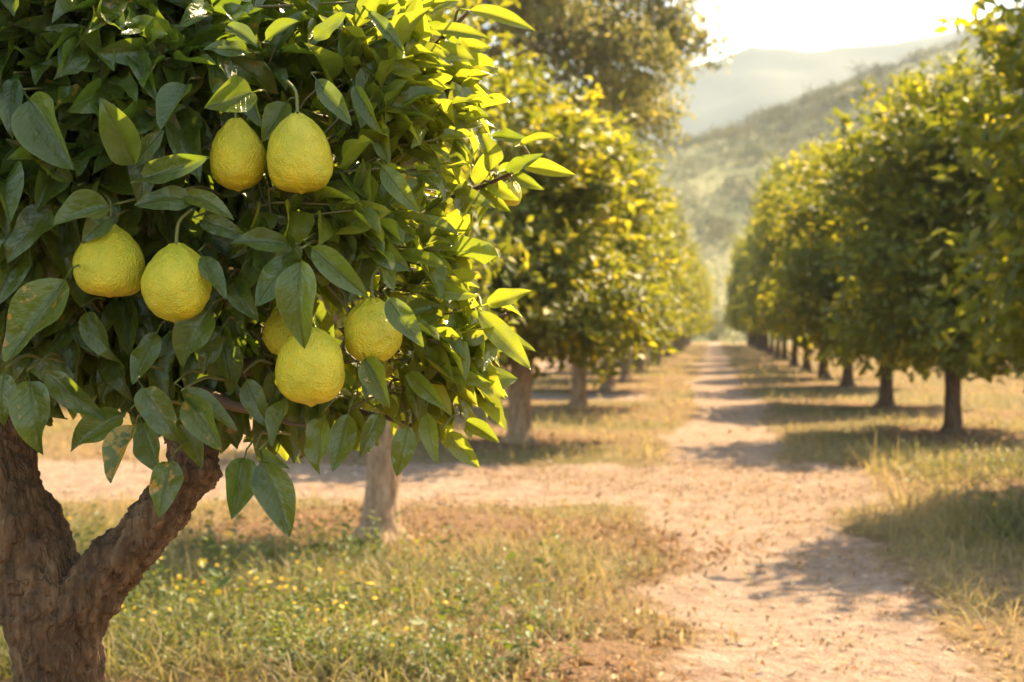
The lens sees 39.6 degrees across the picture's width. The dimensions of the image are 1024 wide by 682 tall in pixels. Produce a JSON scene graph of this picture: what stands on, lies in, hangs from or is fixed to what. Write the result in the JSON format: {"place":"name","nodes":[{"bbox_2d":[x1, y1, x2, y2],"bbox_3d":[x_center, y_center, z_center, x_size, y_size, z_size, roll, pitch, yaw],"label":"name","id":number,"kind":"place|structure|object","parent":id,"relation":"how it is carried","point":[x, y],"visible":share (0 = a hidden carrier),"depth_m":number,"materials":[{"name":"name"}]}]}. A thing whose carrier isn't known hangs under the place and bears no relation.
{"place":"outdoors","nodes":[
{"label":"outdoors","id":0,"kind":"place"},
{"bbox_2d":[0,342,1023,681],"bbox_3d":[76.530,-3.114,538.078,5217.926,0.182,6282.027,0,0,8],"label":"ground","id":1,"kind":"structure","parent":0,"point":[720,408],"depth_m":9.79,"materials":[{"name":"soil"}]},
{"bbox_2d":[0,0,574,681],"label":"fruiting citrus tree","id":2,"kind":"object","parent":1,"relation":"on","point":[128,106],"visible":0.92,"depth_m":2.21,"materials":[{"name":"green plant"}]},
{"bbox_2d":[72,190,145,297],"bbox_3d":[-0.608,-0.148,2.153,0.108,0.166,0.107,0,-3,5],"label":"citrus fruit","id":3,"kind":"object","parent":2,"relation":"attached to","point":[111,263],"visible":0.8,"depth_m":2.11,"materials":[{"name":"yellow food"}]},
{"bbox_2d":[140,208,211,322],"bbox_3d":[-0.499,-0.112,2.115,0.100,0.173,0.102,-2,-2,41],"label":"citrus fruit","id":4,"kind":"object","parent":2,"relation":"attached to","point":[176,285],"visible":0.95,"depth_m":2.08,"materials":[{"name":"yellow food"}]},
{"bbox_2d":[210,112,265,191],"bbox_3d":[-0.419,-0.309,2.171,0.085,0.163,0.089,-3,0,-5],"label":"citrus fruit","id":5,"kind":"object","parent":2,"relation":"attached to","point":[237,157],"visible":1,"depth_m":2.14,"materials":[{"name":"yellow food"}]},
{"bbox_2d":[263,309,291,354],"bbox_3d":[-0.369,-0.041,2.302,0.069,0.133,0.068,-1,-2,-20],"label":"citrus fruit","id":6,"kind":"object","parent":2,"relation":"attached to","point":[277,333],"visible":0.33,"depth_m":2.27,"materials":[{"name":"yellow food"}]},
{"bbox_2d":[266,80,332,193],"bbox_3d":[-0.320,-0.308,2.131,0.098,0.178,0.098,-4,-2,17],"label":"citrus fruit","id":7,"kind":"object","parent":2,"relation":"attached to","point":[299,158],"visible":1,"depth_m":2.10,"materials":[{"name":"yellow food"}]},
{"bbox_2d":[275,326,344,406],"bbox_3d":[-0.301,0.011,2.121,0.105,0.174,0.104,-1,-2,12],"label":"citrus fruit","id":8,"kind":"object","parent":2,"relation":"attached to","point":[312,374],"visible":0.87,"depth_m":2.08,"materials":[{"name":"yellow food"}]},
{"bbox_2d":[344,262,402,361],"bbox_3d":[-0.212,-0.041,2.169,0.089,0.157,0.088,-1,-1,0],"label":"citrus fruit","id":9,"kind":"object","parent":2,"relation":"attached to","point":[370,329],"visible":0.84,"depth_m":2.14,"materials":[{"name":"yellow food"}]},
{"bbox_2d":[384,360,392,377],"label":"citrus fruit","id":10,"kind":"object","parent":2,"relation":"attached to","point":[388,366],"visible":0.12,"depth_m":2.31,"materials":[{"name":"yellow food"}]},
{"bbox_2d":[503,154,526,205],"bbox_3d":[0.001,-0.297,2.613,0.044,0.103,0.043,0,18,-30],"label":"citrus fruit","id":11,"kind":"object","parent":2,"relation":"attached to","point":[514,187],"visible":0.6,"depth_m":2.61,"materials":[{"name":"yellow food"}]},
{"bbox_2d":[351,297,361,308],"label":"citrus tree","id":12,"kind":"object","parent":1,"relation":"on","point":[353,303],"visible":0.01,"depth_m":35.94,"materials":[{"name":"green plant"}]},
{"bbox_2d":[262,0,545,546],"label":"citrus tree","id":13,"kind":"object","parent":1,"relation":"on","point":[381,495],"visible":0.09,"depth_m":8.09,"materials":[{"name":"green plant"}]},
{"bbox_2d":[0,344,1023,681],"bbox_3d":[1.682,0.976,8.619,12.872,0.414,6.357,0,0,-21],"label":"weeds","id":14,"kind":"object","parent":1,"relation":"on","point":[308,639],"visible":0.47,"depth_m":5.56,"materials":[{"name":"green plant"}]},
{"bbox_2d":[67,449,1019,652],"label":"yellow flowers","id":15,"kind":"object","parent":14,"relation":"attached to","point":[282,579],"visible":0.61,"depth_m":5.68,"materials":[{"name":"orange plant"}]},
{"bbox_2d":[48,454,1008,681],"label":"pebbles","id":16,"kind":"object","parent":1,"relation":"on","point":[740,644],"visible":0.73,"depth_m":10.16,"materials":[{"name":"stone"}]},
{"bbox_2d":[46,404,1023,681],"bbox_3d":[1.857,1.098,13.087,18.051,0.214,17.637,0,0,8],"label":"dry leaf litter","id":17,"kind":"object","parent":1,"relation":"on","point":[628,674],"visible":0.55,"depth_m":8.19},
{"bbox_2d":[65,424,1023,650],"bbox_3d":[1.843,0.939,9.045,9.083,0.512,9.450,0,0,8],"label":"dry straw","id":18,"kind":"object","parent":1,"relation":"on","point":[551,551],"visible":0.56,"depth_m":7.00,"materials":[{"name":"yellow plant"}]},
{"bbox_2d":[424,48,680,443],"bbox_3d":[0.138,-0.849,15.004,3.637,4.416,4.134,0,0,-13],"label":"citrus tree","id":19,"kind":"object","parent":1,"relation":"on","point":[570,303],"visible":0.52,"depth_m":14.42,"materials":[{"name":"green plant"}]},
{"bbox_2d":[443,0,738,156],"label":"tall tree","id":20,"kind":"object","parent":1,"relation":"on","point":[587,34],"visible":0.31,"depth_m":34.45,"materials":[{"name":"green plant"}]},
{"bbox_2d":[535,117,690,408],"bbox_3d":[1.009,-1.070,21.534,3.333,4.753,4.709,0,0,5],"label":"citrus tree","id":21,"kind":"object","parent":1,"relation":"on","point":[627,248],"visible":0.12,"depth_m":21.21,"materials":[{"name":"green plant"}]},
{"bbox_2d":[553,147,690,390],"bbox_3d":[1.970,-1.271,28.179,3.558,5.160,4.114,0,1,-24],"label":"citrus tree","id":22,"kind":"object","parent":1,"relation":"on","point":[608,384],"visible":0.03,"depth_m":27.93,"materials":[{"name":"green plant"}]},
{"bbox_2d":[618,174,692,379],"bbox_3d":[2.799,-1.534,35.074,3.272,5.678,4.710,0,0,6],"label":"citrus tree","id":23,"kind":"object","parent":1,"relation":"on","point":[625,373],"visible":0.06,"depth_m":34.60,"materials":[{"name":"green plant"}]},
{"bbox_2d":[632,205,698,370],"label":"citrus tree","id":24,"kind":"object","parent":1,"relation":"on","point":[639,360],"visible":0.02,"depth_m":40.53,"materials":[{"name":"green plant"}]},
{"bbox_2d":[650,195,705,364],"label":"citrus tree","id":25,"kind":"object","parent":1,"relation":"on","point":[680,233],"visible":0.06,"depth_m":47.26,"materials":[{"name":"green plant"}]},
{"bbox_2d":[658,222,706,360],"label":"citrus tree","id":26,"kind":"object","parent":1,"relation":"on","point":[693,253],"visible":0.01,"depth_m":53.50,"materials":[{"name":"green plant"}]},
{"bbox_2d":[663,225,706,357],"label":"citrus tree","id":27,"kind":"object","parent":1,"relation":"on","point":[668,353],"visible":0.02,"depth_m":60.17,"materials":[{"name":"green plant"}]},
{"bbox_2d":[669,256,709,354],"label":"citrus tree","id":28,"kind":"object","parent":1,"relation":"on","point":[702,291],"visible":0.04,"depth_m":66.96,"materials":[{"name":"green plant"}]},
{"bbox_2d":[676,264,713,350],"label":"citrus tree","id":29,"kind":"object","parent":1,"relation":"on","point":[678,345],"visible":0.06,"depth_m":79.89,"materials":[{"name":"green plant"}]},
{"bbox_2d":[674,258,717,352],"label":"citrus tree","id":30,"kind":"object","parent":1,"relation":"on","point":[706,298],"visible":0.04,"depth_m":73.57,"materials":[{"name":"green plant"}]},
{"bbox_2d":[683,281,713,346],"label":"citrus tree","id":31,"kind":"object","parent":1,"relation":"on","point":[684,343],"visible":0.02,"depth_m":99.45,"materials":[{"name":"green plant"}]},
{"bbox_2d":[682,283,717,349],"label":"citrus tree","id":32,"kind":"object","parent":1,"relation":"on","point":[707,313],"visible":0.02,"depth_m":86.23,"materials":[{"name":"green plant"}]},
{"bbox_2d":[683,275,716,347],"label":"citrus tree","id":33,"kind":"object","parent":1,"relation":"on","point":[711,291],"visible":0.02,"depth_m":92.54,"materials":[{"name":"green plant"}]},
{"bbox_2d":[686,306,714,345],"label":"citrus tree","id":34,"kind":"object","parent":1,"relation":"on","point":[687,341],"visible":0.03,"depth_m":105.54,"materials":[{"name":"green plant"}]},
{"bbox_2d":[688,293,715,344],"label":"citrus tree","id":35,"kind":"object","parent":1,"relation":"on","point":[689,338],"visible":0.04,"depth_m":112.47,"materials":[{"name":"green plant"}]},
{"bbox_2d":[722,268,749,344],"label":"citrus tree","id":36,"kind":"object","parent":1,"relation":"on","point":[748,336],"visible":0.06,"depth_m":112.18,"materials":[{"name":"green plant"}]},
{"bbox_2d":[723,242,751,345],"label":"citrus tree","id":37,"kind":"object","parent":1,"relation":"on","point":[750,340],"visible":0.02,"depth_m":104.98,"materials":[{"name":"green plant"}]},
{"bbox_2d":[723,275,753,346],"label":"citrus tree","id":38,"kind":"object","parent":1,"relation":"on","point":[752,342],"visible":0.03,"depth_m":98.89,"materials":[{"name":"green plant"}]},
{"bbox_2d":[726,257,756,347],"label":"citrus tree","id":39,"kind":"object","parent":1,"relation":"on","point":[755,341],"visible":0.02,"depth_m":92.90,"materials":[{"name":"green plant"}]},
{"bbox_2d":[725,263,759,348],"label":"citrus tree","id":40,"kind":"object","parent":1,"relation":"on","point":[758,339],"visible":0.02,"depth_m":86.47,"materials":[{"name":"green plant"}]},
{"bbox_2d":[725,233,763,350],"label":"citrus tree","id":41,"kind":"object","parent":1,"relation":"on","point":[733,285],"visible":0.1,"depth_m":79.96,"materials":[{"name":"green plant"}]},
{"bbox_2d":[728,220,768,352],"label":"citrus tree","id":42,"kind":"object","parent":1,"relation":"on","point":[735,316],"visible":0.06,"depth_m":73.71,"materials":[{"name":"green plant"}]},
{"bbox_2d":[734,215,774,353],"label":"citrus tree","id":43,"kind":"object","parent":1,"relation":"on","point":[772,348],"visible":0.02,"depth_m":67.00,"materials":[{"name":"green plant"}]},
{"bbox_2d":[736,176,780,358],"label":"citrus tree","id":44,"kind":"object","parent":1,"relation":"on","point":[777,351],"visible":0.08,"depth_m":60.78,"materials":[{"name":"green plant"}]},
{"bbox_2d":[737,203,788,359],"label":"citrus tree","id":45,"kind":"object","parent":1,"relation":"on","point":[783,351],"visible":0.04,"depth_m":54.92,"materials":[{"name":"green plant"}]},
{"bbox_2d":[740,150,807,365],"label":"citrus tree","id":46,"kind":"object","parent":1,"relation":"on","point":[757,280],"visible":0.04,"depth_m":48.14,"materials":[{"name":"green plant"}]},
{"bbox_2d":[745,148,837,370],"bbox_3d":[8.706,-2.179,41.979,3.668,6.999,5.169,0,0,7],"label":"citrus tree","id":47,"kind":"object","parent":1,"relation":"on","point":[761,260],"visible":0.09,"depth_m":41.61,"materials":[{"name":"green plant"}]},
{"bbox_2d":[750,140,838,377],"bbox_3d":[7.624,-1.845,35.300,3.773,6.298,4.318,0,1,-32],"label":"citrus tree","id":48,"kind":"object","parent":1,"relation":"on","point":[822,372],"visible":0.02,"depth_m":35.31,"materials":[{"name":"green plant"}]},
{"bbox_2d":[754,127,856,385],"bbox_3d":[6.884,-1.535,28.786,3.691,5.601,4.160,0,0,-13],"label":"citrus tree","id":49,"kind":"object","parent":1,"relation":"on","point":[847,378],"visible":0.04,"depth_m":28.87,"materials":[{"name":"green plant"}]},
{"bbox_2d":[753,67,984,407],"bbox_3d":[5.798,-1.479,22.565,3.826,5.659,4.092,0,1,43],"label":"citrus tree","id":50,"kind":"object","parent":1,"relation":"on","point":[811,297],"visible":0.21,"depth_m":22.23,"materials":[{"name":"green plant"}]},
{"bbox_2d":[796,47,1023,435],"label":"citrus tree","id":51,"kind":"object","parent":1,"relation":"on","point":[913,189],"visible":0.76,"depth_m":15.50,"materials":[{"name":"green plant"}]},
{"bbox_2d":[919,0,1023,392],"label":"citrus tree","id":52,"kind":"object","parent":1,"relation":"on","point":[1004,46],"visible":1,"depth_m":9.50,"materials":[{"name":"green plant"}]},
{"bbox_2d":[357,0,1023,162],"label":"sky","id":53,"kind":"structure","parent":0,"point":[808,25],"materials":[{"name":"white"}]},
{"bbox_2d":[470,27,974,181],"bbox_3d":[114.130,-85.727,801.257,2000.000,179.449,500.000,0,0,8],"label":"mountain","id":54,"kind":"structure","parent":0,"point":[754,78],"depth_m":739.05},
{"bbox_2d":[489,26,1022,341],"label":"hillside","id":55,"kind":"structure","parent":0,"point":[723,252],"depth_m":217.71,"materials":[{"name":"green plant"}]},
{"bbox_2d":[479,0,1022,341],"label":"hillside scrub","id":56,"kind":"object","parent":55,"relation":"on","point":[831,96],"visible":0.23,"depth_m":232.52,"materials":[{"name":"green plant"}]}
]}

